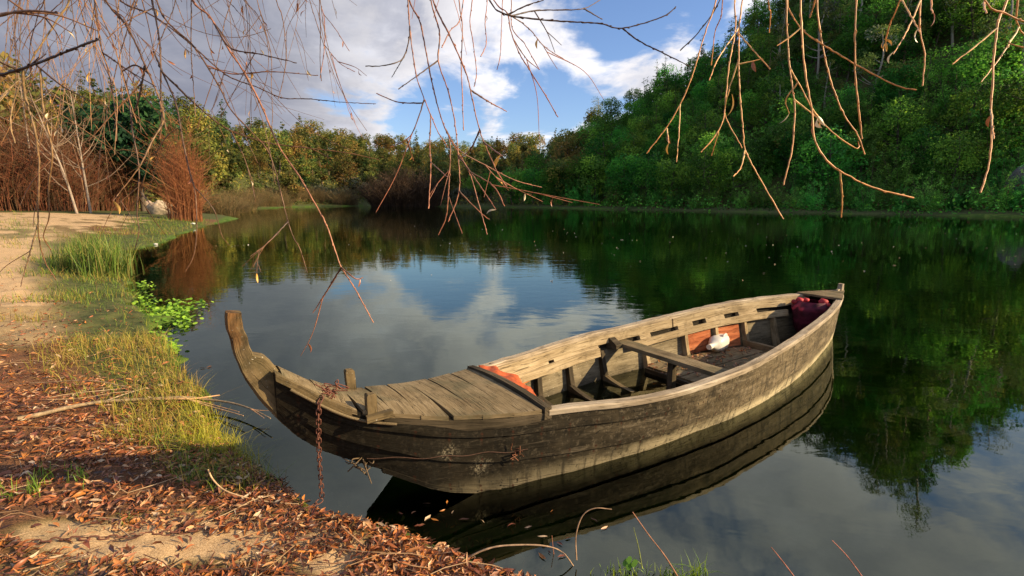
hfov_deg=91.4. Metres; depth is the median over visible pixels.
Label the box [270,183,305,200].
brown shrub
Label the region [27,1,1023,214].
undergrowth
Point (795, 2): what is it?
eucalyptus tree
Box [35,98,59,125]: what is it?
broadleaf tree
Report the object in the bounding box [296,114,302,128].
pine tree
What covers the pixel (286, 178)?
broadleaf tree
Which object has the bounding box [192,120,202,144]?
pine tree
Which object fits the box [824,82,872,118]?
broadleaf tree
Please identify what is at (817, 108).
feathery bush
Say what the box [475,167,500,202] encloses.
broadleaf tree
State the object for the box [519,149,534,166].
broadleaf tree
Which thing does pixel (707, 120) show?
broadleaf tree
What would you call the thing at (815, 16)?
broadleaf tree
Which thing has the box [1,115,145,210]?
thicket shrub
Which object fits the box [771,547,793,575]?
dry stem
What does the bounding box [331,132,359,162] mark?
broadleaf tree
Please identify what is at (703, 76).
pine tree
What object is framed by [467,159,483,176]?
broadleaf tree
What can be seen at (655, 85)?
pine tree
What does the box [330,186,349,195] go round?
grey bush
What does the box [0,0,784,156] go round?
sky
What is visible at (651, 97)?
broadleaf tree
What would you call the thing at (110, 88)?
pine tree
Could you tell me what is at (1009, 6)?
pine tree
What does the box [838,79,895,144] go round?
feathery bush
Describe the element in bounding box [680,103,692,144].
pine tree
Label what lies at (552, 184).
broadleaf tree
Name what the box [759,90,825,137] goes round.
broadleaf tree
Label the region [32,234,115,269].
reed clump
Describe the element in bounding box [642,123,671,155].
broadleaf tree
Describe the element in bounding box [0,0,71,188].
bare tree
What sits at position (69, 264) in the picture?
reed clump
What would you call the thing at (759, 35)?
broadleaf tree
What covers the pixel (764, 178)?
feathery bush
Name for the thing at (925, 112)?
feathery bush
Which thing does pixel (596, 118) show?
broadleaf tree
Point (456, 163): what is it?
broadleaf tree
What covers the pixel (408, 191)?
dark shrub
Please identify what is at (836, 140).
feathery bush
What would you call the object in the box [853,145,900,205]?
feathery bush
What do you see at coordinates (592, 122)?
broadleaf tree
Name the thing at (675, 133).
broadleaf tree
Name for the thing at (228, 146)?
pine tree
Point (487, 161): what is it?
pine tree
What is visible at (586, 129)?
broadleaf tree
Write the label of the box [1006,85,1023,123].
feathery bush
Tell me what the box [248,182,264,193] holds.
broadleaf tree
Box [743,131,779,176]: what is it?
broadleaf tree
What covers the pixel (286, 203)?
brown shrub
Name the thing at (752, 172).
feathery bush
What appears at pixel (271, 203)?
brown shrub
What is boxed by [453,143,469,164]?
broadleaf tree
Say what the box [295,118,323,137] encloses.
broadleaf tree
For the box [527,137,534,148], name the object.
pine tree
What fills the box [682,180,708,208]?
feathery bush
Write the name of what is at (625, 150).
broadleaf tree
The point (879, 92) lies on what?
broadleaf tree
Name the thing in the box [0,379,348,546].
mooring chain
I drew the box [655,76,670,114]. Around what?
pine tree
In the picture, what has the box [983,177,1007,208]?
feathery bush
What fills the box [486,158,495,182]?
pine tree
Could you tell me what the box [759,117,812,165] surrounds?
broadleaf tree
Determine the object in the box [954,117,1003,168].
feathery bush
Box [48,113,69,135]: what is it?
broadleaf tree
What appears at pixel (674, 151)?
broadleaf tree
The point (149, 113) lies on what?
evergreen tree
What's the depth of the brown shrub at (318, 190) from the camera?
115.76 m
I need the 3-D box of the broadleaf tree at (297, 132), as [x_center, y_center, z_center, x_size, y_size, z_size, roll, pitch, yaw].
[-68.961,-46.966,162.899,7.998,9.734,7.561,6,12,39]
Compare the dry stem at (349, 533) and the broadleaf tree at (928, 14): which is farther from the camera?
the broadleaf tree at (928, 14)
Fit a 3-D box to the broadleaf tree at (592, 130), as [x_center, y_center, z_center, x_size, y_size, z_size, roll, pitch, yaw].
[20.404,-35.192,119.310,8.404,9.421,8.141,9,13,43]
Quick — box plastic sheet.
[478,365,534,394]
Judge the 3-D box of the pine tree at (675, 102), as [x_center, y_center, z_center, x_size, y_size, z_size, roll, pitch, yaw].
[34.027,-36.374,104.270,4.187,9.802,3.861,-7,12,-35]
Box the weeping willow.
[0,0,1023,354]
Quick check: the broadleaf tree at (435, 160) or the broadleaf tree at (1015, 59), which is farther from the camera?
the broadleaf tree at (435, 160)
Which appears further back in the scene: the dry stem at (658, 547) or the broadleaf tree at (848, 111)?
the broadleaf tree at (848, 111)
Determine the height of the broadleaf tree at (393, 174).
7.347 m
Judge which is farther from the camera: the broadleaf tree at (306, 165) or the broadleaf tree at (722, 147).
the broadleaf tree at (306, 165)
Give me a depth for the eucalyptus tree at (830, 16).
88.70 m
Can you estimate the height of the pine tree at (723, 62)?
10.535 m
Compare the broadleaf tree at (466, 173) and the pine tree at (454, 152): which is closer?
the broadleaf tree at (466, 173)
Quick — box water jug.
[706,333,729,351]
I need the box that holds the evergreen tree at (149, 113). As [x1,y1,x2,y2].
[60,93,187,210]
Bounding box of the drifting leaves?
[201,222,1015,558]
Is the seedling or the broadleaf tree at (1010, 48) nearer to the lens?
the seedling
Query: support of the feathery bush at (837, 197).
on the ground at (204, 544)
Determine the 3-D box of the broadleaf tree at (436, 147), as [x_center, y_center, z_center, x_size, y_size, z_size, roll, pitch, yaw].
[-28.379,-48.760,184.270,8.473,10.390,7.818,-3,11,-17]
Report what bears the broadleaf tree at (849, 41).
on the ground at (204, 544)
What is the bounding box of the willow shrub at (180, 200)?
[128,109,229,221]
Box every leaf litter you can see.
[0,270,535,575]
[648,346,763,375]
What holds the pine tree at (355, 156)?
on the ground at (204, 544)
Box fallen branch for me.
[17,388,270,420]
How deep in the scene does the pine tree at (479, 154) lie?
153.37 m
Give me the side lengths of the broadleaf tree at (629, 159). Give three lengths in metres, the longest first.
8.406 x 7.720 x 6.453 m
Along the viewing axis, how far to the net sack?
5.87 m
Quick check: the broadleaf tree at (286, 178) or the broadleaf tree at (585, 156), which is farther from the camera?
the broadleaf tree at (286, 178)
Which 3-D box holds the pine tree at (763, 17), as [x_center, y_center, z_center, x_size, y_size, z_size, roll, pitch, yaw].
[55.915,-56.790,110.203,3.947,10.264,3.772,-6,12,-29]
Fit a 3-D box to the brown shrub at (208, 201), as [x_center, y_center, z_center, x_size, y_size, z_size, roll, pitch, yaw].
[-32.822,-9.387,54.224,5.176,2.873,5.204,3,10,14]
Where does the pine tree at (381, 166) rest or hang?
on the ground at (204, 544)
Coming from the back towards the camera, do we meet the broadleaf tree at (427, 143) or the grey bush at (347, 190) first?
the broadleaf tree at (427, 143)
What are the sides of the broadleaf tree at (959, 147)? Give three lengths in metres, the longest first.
7.596 x 7.506 x 5.927 m
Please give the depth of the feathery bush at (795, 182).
68.61 m
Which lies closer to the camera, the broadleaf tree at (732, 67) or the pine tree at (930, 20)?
the pine tree at (930, 20)
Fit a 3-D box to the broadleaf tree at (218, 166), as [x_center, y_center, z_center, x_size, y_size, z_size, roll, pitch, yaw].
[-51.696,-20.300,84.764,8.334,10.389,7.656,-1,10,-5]
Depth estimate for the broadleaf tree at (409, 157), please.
162.89 m
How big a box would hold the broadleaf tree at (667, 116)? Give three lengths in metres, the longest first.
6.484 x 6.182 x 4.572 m
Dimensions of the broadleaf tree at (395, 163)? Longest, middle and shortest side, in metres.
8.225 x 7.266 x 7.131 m
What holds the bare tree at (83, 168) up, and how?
on the ground at (204, 544)
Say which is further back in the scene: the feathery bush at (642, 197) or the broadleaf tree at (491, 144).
the broadleaf tree at (491, 144)
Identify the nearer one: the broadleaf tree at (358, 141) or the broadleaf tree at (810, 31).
the broadleaf tree at (810, 31)
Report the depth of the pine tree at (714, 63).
108.77 m
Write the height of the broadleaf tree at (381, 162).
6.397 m
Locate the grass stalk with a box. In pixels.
[633,527,642,568]
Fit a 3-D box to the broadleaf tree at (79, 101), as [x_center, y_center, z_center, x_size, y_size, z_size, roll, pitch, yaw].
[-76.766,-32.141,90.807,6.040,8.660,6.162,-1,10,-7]
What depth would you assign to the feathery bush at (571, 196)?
93.53 m
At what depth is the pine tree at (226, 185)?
89.25 m
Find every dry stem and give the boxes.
[20,380,144,388]
[207,469,298,504]
[341,525,373,551]
[468,544,573,565]
[575,507,611,559]
[632,512,677,575]
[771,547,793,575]
[832,540,861,575]
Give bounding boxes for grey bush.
[312,184,328,193]
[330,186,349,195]
[339,177,360,192]
[443,188,464,203]
[457,187,480,202]
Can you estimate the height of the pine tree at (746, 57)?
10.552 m
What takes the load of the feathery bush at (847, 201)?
on the ground at (204, 544)
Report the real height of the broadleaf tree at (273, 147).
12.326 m
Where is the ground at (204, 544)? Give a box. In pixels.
[0,0,1023,575]
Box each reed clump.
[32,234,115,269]
[38,250,72,269]
[46,229,132,277]
[46,243,77,264]
[47,228,124,272]
[64,228,119,253]
[67,232,140,264]
[67,235,143,277]
[83,241,151,277]
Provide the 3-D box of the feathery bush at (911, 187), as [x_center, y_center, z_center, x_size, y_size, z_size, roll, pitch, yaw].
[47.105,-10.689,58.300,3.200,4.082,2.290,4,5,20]
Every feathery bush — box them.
[506,181,521,203]
[520,185,540,203]
[542,190,550,204]
[553,185,564,204]
[565,179,588,205]
[565,184,578,205]
[581,181,597,205]
[590,171,605,199]
[614,158,645,204]
[625,180,651,205]
[630,182,653,206]
[644,145,673,195]
[645,133,666,175]
[645,177,667,205]
[650,171,678,202]
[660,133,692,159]
[676,170,701,201]
[681,135,697,167]
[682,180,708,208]
[685,159,706,196]
[689,175,722,207]
[715,111,764,168]
[715,113,748,154]
[723,183,747,205]
[732,150,743,177]
[733,188,748,207]
[737,180,766,207]
[744,148,758,180]
[752,183,772,207]
[754,159,774,188]
[762,100,800,145]
[763,139,795,178]
[763,147,782,174]
[764,174,785,206]
[769,81,819,145]
[786,155,826,197]
[790,178,826,209]
[792,168,826,207]
[796,148,837,188]
[798,146,834,195]
[802,96,829,134]
[818,143,869,202]
[820,99,842,142]
[820,136,880,201]
[820,178,843,207]
[824,123,850,157]
[825,86,865,127]
[825,175,865,208]
[837,173,866,207]
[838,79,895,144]
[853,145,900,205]
[853,178,880,210]
[860,174,898,209]
[871,70,912,117]
[875,143,918,194]
[876,143,916,188]
[879,79,925,134]
[882,137,948,188]
[884,183,906,208]
[891,63,956,144]
[891,183,911,210]
[900,180,930,207]
[907,158,958,210]
[914,138,974,191]
[920,70,963,120]
[921,145,950,182]
[922,177,962,208]
[928,42,998,125]
[936,98,993,161]
[945,183,967,209]
[953,80,995,132]
[953,168,992,208]
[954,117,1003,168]
[959,67,1023,149]
[968,121,1020,175]
[968,184,986,209]
[975,147,1021,190]
[980,61,1023,125]
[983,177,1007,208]
[984,150,1023,210]
[985,166,1023,210]
[989,147,1023,185]
[994,126,1023,172]
[996,67,1023,106]
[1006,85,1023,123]
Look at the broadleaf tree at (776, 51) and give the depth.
95.95 m
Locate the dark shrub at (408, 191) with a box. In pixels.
[351,163,451,206]
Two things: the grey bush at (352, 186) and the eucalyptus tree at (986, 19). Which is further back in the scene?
the grey bush at (352, 186)
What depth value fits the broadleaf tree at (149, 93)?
112.74 m
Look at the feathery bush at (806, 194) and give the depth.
64.63 m
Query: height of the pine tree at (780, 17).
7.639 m
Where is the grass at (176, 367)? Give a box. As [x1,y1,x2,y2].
[0,213,726,575]
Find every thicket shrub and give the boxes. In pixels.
[0,93,110,206]
[0,106,67,201]
[0,109,95,210]
[0,116,118,211]
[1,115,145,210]
[53,127,153,210]
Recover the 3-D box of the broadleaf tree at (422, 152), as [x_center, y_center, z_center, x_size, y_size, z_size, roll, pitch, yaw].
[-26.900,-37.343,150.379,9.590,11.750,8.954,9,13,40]
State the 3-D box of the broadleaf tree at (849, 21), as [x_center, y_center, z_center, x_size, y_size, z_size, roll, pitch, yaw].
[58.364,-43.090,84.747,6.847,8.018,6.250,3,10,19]
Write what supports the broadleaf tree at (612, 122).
on the ground at (204, 544)
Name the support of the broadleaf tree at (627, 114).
on the ground at (204, 544)
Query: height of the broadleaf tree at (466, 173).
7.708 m
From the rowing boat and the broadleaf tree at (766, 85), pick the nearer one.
the rowing boat
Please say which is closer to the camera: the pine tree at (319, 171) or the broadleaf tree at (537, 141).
the pine tree at (319, 171)
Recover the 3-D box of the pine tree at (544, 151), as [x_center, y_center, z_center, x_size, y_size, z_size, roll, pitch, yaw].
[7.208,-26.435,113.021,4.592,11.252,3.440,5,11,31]
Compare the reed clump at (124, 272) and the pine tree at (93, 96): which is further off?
the pine tree at (93, 96)
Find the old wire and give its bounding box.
[341,444,527,483]
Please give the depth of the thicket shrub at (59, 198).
36.46 m
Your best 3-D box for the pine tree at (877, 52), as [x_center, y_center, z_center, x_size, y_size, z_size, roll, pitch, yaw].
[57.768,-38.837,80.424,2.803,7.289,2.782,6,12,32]
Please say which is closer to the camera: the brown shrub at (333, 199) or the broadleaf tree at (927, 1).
the broadleaf tree at (927, 1)
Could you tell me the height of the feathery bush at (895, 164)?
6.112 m
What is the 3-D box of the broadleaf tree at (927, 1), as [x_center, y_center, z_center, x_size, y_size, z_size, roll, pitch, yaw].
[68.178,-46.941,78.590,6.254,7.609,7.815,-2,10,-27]
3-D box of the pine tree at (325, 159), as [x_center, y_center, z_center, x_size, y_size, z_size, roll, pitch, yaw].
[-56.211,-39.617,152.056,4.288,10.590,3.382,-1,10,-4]
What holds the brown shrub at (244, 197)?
on the ground at (204, 544)
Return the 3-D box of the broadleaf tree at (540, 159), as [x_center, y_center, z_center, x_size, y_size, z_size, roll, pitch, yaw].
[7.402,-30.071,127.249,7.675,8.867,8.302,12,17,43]
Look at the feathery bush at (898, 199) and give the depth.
57.36 m
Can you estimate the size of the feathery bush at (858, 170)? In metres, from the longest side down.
9.586 x 6.564 x 5.560 m
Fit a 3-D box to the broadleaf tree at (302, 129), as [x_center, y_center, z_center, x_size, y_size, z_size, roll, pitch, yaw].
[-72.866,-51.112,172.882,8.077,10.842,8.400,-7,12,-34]
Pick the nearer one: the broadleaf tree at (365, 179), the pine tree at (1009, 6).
the pine tree at (1009, 6)
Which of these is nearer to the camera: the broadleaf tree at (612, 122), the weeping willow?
the weeping willow
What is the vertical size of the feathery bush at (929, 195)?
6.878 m
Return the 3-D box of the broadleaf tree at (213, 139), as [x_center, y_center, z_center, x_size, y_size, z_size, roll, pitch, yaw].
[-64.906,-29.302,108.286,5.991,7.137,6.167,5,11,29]
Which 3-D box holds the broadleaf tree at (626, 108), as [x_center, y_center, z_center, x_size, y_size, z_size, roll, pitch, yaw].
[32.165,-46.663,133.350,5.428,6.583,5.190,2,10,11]
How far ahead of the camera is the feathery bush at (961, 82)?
64.11 m
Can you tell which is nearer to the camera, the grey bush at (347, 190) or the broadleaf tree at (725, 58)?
the broadleaf tree at (725, 58)
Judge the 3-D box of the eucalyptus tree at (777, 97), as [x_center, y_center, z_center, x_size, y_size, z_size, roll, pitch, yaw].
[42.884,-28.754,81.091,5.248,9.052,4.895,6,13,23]
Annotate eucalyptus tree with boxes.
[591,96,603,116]
[761,81,792,120]
[763,6,796,76]
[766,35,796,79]
[771,0,798,35]
[789,0,818,16]
[791,0,822,16]
[794,0,850,82]
[809,0,842,49]
[812,59,847,114]
[833,0,880,43]
[853,24,908,112]
[884,0,931,60]
[939,0,975,46]
[969,0,1023,40]
[994,0,1023,93]
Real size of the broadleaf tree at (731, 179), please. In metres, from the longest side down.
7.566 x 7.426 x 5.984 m
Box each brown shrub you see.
[197,190,229,212]
[199,187,253,215]
[216,185,268,210]
[224,193,258,212]
[236,186,274,206]
[249,186,280,206]
[268,193,282,206]
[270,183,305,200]
[276,194,294,206]
[297,187,313,200]
[300,185,328,201]
[307,189,332,203]
[322,187,359,204]
[339,192,361,204]
[350,185,371,197]
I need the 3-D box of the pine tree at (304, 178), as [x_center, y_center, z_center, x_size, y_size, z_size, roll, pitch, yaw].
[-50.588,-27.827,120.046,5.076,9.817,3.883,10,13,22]
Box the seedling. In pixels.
[622,556,637,572]
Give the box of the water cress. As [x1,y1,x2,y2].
[129,280,212,354]
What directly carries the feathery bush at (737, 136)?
on the ground at (204, 544)
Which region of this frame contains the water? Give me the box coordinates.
[124,206,1023,575]
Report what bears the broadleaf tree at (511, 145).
on the ground at (204, 544)
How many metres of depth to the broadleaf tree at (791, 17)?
101.44 m
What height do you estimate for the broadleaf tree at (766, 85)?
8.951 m
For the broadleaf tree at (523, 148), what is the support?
on the ground at (204, 544)
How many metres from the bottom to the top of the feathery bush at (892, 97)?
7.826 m
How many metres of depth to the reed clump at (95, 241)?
12.80 m
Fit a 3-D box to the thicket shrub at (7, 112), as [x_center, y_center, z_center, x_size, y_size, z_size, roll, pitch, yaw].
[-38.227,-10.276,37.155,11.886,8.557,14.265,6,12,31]
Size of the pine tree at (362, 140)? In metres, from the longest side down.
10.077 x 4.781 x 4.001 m
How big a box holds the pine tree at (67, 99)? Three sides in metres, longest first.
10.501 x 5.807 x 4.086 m
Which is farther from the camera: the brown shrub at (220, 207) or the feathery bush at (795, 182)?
the feathery bush at (795, 182)
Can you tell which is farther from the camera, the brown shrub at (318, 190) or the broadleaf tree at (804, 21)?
the brown shrub at (318, 190)
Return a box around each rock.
[146,200,168,214]
[1003,165,1023,203]
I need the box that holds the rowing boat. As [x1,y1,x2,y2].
[225,283,843,492]
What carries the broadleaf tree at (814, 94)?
on the ground at (204, 544)
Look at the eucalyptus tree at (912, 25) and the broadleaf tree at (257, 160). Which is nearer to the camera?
the eucalyptus tree at (912, 25)
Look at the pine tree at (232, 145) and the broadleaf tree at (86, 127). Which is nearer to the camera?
the broadleaf tree at (86, 127)
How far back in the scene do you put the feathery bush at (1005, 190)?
51.73 m
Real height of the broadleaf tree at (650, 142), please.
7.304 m
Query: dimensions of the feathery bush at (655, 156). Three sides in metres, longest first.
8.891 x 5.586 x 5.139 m
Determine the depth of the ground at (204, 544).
4.74 m
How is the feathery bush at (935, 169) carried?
on the ground at (204, 544)
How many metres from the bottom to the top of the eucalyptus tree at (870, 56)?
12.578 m
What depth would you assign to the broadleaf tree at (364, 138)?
210.53 m
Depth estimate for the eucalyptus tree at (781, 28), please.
94.73 m
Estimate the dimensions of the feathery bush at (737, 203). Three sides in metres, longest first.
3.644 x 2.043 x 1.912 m
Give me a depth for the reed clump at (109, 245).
12.49 m
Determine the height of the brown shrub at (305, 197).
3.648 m
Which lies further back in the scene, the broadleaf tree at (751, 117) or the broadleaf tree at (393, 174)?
the broadleaf tree at (393, 174)
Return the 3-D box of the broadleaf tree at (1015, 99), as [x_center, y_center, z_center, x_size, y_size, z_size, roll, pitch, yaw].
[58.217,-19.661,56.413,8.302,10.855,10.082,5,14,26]
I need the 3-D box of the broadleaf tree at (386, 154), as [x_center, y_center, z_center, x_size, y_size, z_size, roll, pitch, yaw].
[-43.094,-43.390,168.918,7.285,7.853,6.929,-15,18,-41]
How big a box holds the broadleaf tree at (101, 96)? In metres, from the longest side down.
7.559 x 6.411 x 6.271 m
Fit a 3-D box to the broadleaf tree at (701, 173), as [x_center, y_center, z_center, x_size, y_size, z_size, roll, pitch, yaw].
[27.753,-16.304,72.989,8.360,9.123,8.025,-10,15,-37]
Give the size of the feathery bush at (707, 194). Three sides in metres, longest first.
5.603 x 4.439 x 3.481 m
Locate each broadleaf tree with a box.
[0,51,63,144]
[2,72,49,99]
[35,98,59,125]
[48,86,80,112]
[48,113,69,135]
[62,102,147,190]
[65,86,105,110]
[98,92,114,111]
[116,80,167,111]
[163,92,204,119]
[166,140,217,190]
[175,104,223,139]
[179,132,211,178]
[181,136,228,194]
[188,117,220,140]
[205,136,222,149]
[210,115,235,146]
[212,146,239,181]
[230,124,247,141]
[235,151,252,174]
[238,117,268,149]
[245,125,285,155]
[247,152,267,173]
[248,152,270,178]
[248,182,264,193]
[256,128,294,174]
[277,171,304,198]
[281,133,314,166]
[288,158,317,181]
[289,129,310,148]
[290,124,309,138]
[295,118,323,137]
[305,139,321,153]
[309,133,324,151]
[319,129,342,156]
[323,154,362,190]
[329,144,348,162]
[330,126,353,146]
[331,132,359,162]
[335,165,354,181]
[354,139,365,147]
[356,133,370,147]
[357,148,379,167]
[360,175,373,186]
[361,166,377,177]
[362,170,375,184]
[374,133,395,154]
[375,148,393,163]
[376,158,387,171]
[382,157,406,173]
[382,160,407,177]
[385,170,403,186]
[392,133,408,148]
[395,144,405,152]
[396,151,407,161]
[403,150,421,171]
[408,144,434,174]
[420,148,455,186]
[424,139,440,153]
[425,142,445,160]
[435,136,453,154]
[436,167,462,201]
[447,154,460,170]
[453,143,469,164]
[461,165,478,187]
[461,173,483,200]
[467,145,476,160]
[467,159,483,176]
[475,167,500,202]
[476,177,493,200]
[477,139,492,155]
[492,138,508,158]
[496,167,525,204]
[498,172,520,194]
[503,142,519,156]
[504,147,521,165]
[506,132,526,148]
[506,162,521,173]
[516,132,536,147]
[517,142,529,157]
[518,147,553,196]
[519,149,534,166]
[519,167,545,203]
[525,132,546,153]
[528,152,552,175]
[539,162,571,200]
[544,144,558,162]
[544,157,578,194]
[545,134,581,164]
[549,129,579,162]
[560,156,594,202]
[570,147,587,173]
[572,129,597,151]
[573,149,603,180]
[574,120,606,144]
[575,125,587,137]
[575,153,613,198]
[578,129,632,197]
[580,121,612,146]
[582,120,603,133]
[583,107,604,125]
[590,114,607,125]
[594,111,628,149]
[598,141,623,188]
[600,96,622,117]
[605,118,621,138]
[605,153,642,202]
[607,124,630,147]
[613,147,643,181]
[614,143,643,182]
[616,134,652,158]
[618,111,636,130]
[618,130,647,148]
[622,101,640,119]
[623,88,641,108]
[623,148,666,202]
[624,114,650,144]
[629,115,671,155]
[630,97,657,123]
[634,92,658,117]
[638,84,663,106]
[640,138,665,169]
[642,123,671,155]
[650,63,678,86]
[651,90,681,124]
[653,157,690,198]
[658,143,690,171]
[660,72,681,90]
[661,107,684,138]
[662,74,688,98]
[665,84,684,106]
[667,112,698,145]
[670,95,712,129]
[677,144,729,205]
[679,107,726,152]
[682,57,725,99]
[682,77,700,100]
[684,55,706,78]
[688,130,734,189]
[689,111,724,139]
[690,51,716,74]
[690,78,717,108]
[693,101,714,125]
[698,118,740,155]
[705,84,733,114]
[706,43,728,66]
[706,63,744,103]
[707,147,759,196]
[708,56,732,77]
[723,59,771,98]
[727,50,754,76]
[732,89,766,130]
[735,9,779,43]
[735,25,777,67]
[735,91,789,136]
[740,35,779,76]
[741,26,769,51]
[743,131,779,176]
[744,0,776,25]
[750,71,796,124]
[759,0,789,33]
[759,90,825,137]
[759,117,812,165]
[763,31,797,69]
[770,55,815,94]
[772,124,820,179]
[780,1,808,39]
[782,72,834,118]
[787,123,871,188]
[788,12,815,40]
[798,19,831,62]
[804,1,841,39]
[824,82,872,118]
[825,26,878,84]
[825,100,870,143]
[830,89,875,136]
[832,0,864,15]
[835,10,876,49]
[836,123,889,176]
[843,0,911,65]
[859,72,911,115]
[867,0,912,30]
[867,95,937,163]
[870,59,930,100]
[872,17,936,64]
[890,123,958,181]
[899,42,965,101]
[913,0,933,6]
[915,0,963,49]
[919,129,1003,192]
[926,77,1013,146]
[931,29,1023,104]
[936,0,1009,42]
[951,25,1023,87]
[980,41,1020,94]
[980,73,1023,157]
[986,112,1023,162]
[987,36,1022,87]
[989,1,1023,38]
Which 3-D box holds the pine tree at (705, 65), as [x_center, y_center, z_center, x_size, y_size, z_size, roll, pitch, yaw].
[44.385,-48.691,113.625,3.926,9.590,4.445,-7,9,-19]
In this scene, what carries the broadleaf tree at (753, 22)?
on the ground at (204, 544)
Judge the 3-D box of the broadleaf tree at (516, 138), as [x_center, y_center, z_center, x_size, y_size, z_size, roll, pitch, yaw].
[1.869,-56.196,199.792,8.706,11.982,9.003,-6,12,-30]
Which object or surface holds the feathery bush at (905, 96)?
on the ground at (204, 544)
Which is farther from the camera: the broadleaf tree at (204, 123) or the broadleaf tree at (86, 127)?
the broadleaf tree at (204, 123)
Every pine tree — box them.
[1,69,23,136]
[11,54,31,107]
[25,68,46,129]
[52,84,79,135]
[69,70,94,109]
[84,73,103,109]
[98,94,108,111]
[103,77,117,102]
[103,87,122,121]
[151,164,169,197]
[175,110,189,139]
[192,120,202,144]
[213,154,234,194]
[216,99,232,144]
[224,134,242,183]
[225,130,235,150]
[233,126,246,150]
[241,145,248,164]
[279,121,289,148]
[282,151,299,187]
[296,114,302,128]
[296,152,311,187]
[306,138,318,175]
[312,130,323,159]
[313,145,328,184]
[322,142,333,174]
[351,144,359,168]
[359,135,365,149]
[360,135,377,170]
[376,153,388,182]
[396,150,400,165]
[407,138,412,152]
[412,131,418,151]
[414,148,424,179]
[447,137,456,159]
[464,147,476,179]
[473,134,485,170]
[480,142,494,177]
[483,136,497,174]
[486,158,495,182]
[498,150,508,172]
[514,156,521,171]
[518,154,524,193]
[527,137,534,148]
[537,147,547,191]
[639,78,653,119]
[642,89,652,120]
[645,101,665,146]
[650,59,663,88]
[652,72,660,89]
[654,55,671,100]
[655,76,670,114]
[668,89,678,131]
[677,73,685,100]
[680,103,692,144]
[681,57,691,94]
[682,72,695,106]
[694,34,707,83]
[695,71,705,100]
[699,52,710,85]
[702,72,730,122]
[705,44,722,85]
[705,61,726,106]
[709,54,727,95]
[711,40,721,62]
[722,20,733,55]
[725,16,742,58]
[725,36,740,78]
[726,22,743,63]
[739,37,754,79]
[740,41,760,89]
[741,0,761,41]
[751,18,760,52]
[753,44,778,96]
[754,0,766,32]
[760,6,770,37]
[775,1,788,27]
[780,21,793,59]
[785,8,812,68]
[800,1,835,72]
[823,6,850,77]
[836,0,853,31]
[862,0,875,15]
[862,22,880,68]
[889,1,926,66]
[913,4,941,40]
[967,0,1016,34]
[993,0,1021,16]
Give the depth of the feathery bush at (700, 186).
76.50 m
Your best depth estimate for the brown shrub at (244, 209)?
61.92 m
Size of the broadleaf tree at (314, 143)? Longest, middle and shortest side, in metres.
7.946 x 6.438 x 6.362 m
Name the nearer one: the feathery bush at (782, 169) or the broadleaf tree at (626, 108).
the feathery bush at (782, 169)
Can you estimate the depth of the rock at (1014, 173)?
51.70 m
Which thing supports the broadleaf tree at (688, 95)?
on the ground at (204, 544)
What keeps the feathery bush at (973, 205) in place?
on the ground at (204, 544)
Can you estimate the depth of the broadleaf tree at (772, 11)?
114.39 m
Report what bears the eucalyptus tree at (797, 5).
on the ground at (204, 544)
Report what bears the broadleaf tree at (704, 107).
on the ground at (204, 544)
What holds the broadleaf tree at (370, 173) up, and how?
on the ground at (204, 544)
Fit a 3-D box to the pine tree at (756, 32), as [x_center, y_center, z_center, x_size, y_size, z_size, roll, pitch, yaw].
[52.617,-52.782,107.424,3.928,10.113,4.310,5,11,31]
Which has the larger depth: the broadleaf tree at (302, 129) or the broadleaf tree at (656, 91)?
the broadleaf tree at (302, 129)
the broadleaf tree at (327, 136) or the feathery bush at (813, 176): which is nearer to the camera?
the feathery bush at (813, 176)
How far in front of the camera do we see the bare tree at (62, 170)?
33.06 m
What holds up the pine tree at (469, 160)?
on the ground at (204, 544)
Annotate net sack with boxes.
[791,297,830,332]
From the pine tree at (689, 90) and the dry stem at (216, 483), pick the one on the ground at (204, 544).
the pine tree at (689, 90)
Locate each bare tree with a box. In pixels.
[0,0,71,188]
[0,54,101,213]
[4,24,152,212]
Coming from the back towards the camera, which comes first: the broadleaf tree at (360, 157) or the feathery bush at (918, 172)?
the broadleaf tree at (360, 157)
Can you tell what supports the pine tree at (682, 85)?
on the ground at (204, 544)
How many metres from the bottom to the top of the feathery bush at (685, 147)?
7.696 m
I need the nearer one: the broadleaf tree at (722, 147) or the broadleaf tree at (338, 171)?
the broadleaf tree at (722, 147)
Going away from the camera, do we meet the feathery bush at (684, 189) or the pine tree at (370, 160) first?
the feathery bush at (684, 189)
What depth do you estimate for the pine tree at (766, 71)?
88.16 m
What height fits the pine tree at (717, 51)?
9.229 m
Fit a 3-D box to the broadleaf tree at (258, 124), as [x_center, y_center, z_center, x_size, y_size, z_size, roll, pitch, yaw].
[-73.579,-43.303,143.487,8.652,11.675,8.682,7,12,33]
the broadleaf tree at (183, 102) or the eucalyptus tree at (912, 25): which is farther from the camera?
the broadleaf tree at (183, 102)
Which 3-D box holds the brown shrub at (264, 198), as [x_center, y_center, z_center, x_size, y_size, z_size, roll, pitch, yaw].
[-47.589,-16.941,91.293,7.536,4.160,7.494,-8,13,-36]
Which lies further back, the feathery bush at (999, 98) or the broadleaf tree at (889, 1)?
the broadleaf tree at (889, 1)
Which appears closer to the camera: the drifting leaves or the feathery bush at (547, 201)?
the drifting leaves
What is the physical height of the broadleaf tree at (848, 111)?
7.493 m
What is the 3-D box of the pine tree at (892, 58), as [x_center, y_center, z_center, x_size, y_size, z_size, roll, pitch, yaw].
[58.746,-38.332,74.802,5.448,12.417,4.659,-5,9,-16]
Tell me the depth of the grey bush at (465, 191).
110.11 m
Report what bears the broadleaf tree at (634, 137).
on the ground at (204, 544)

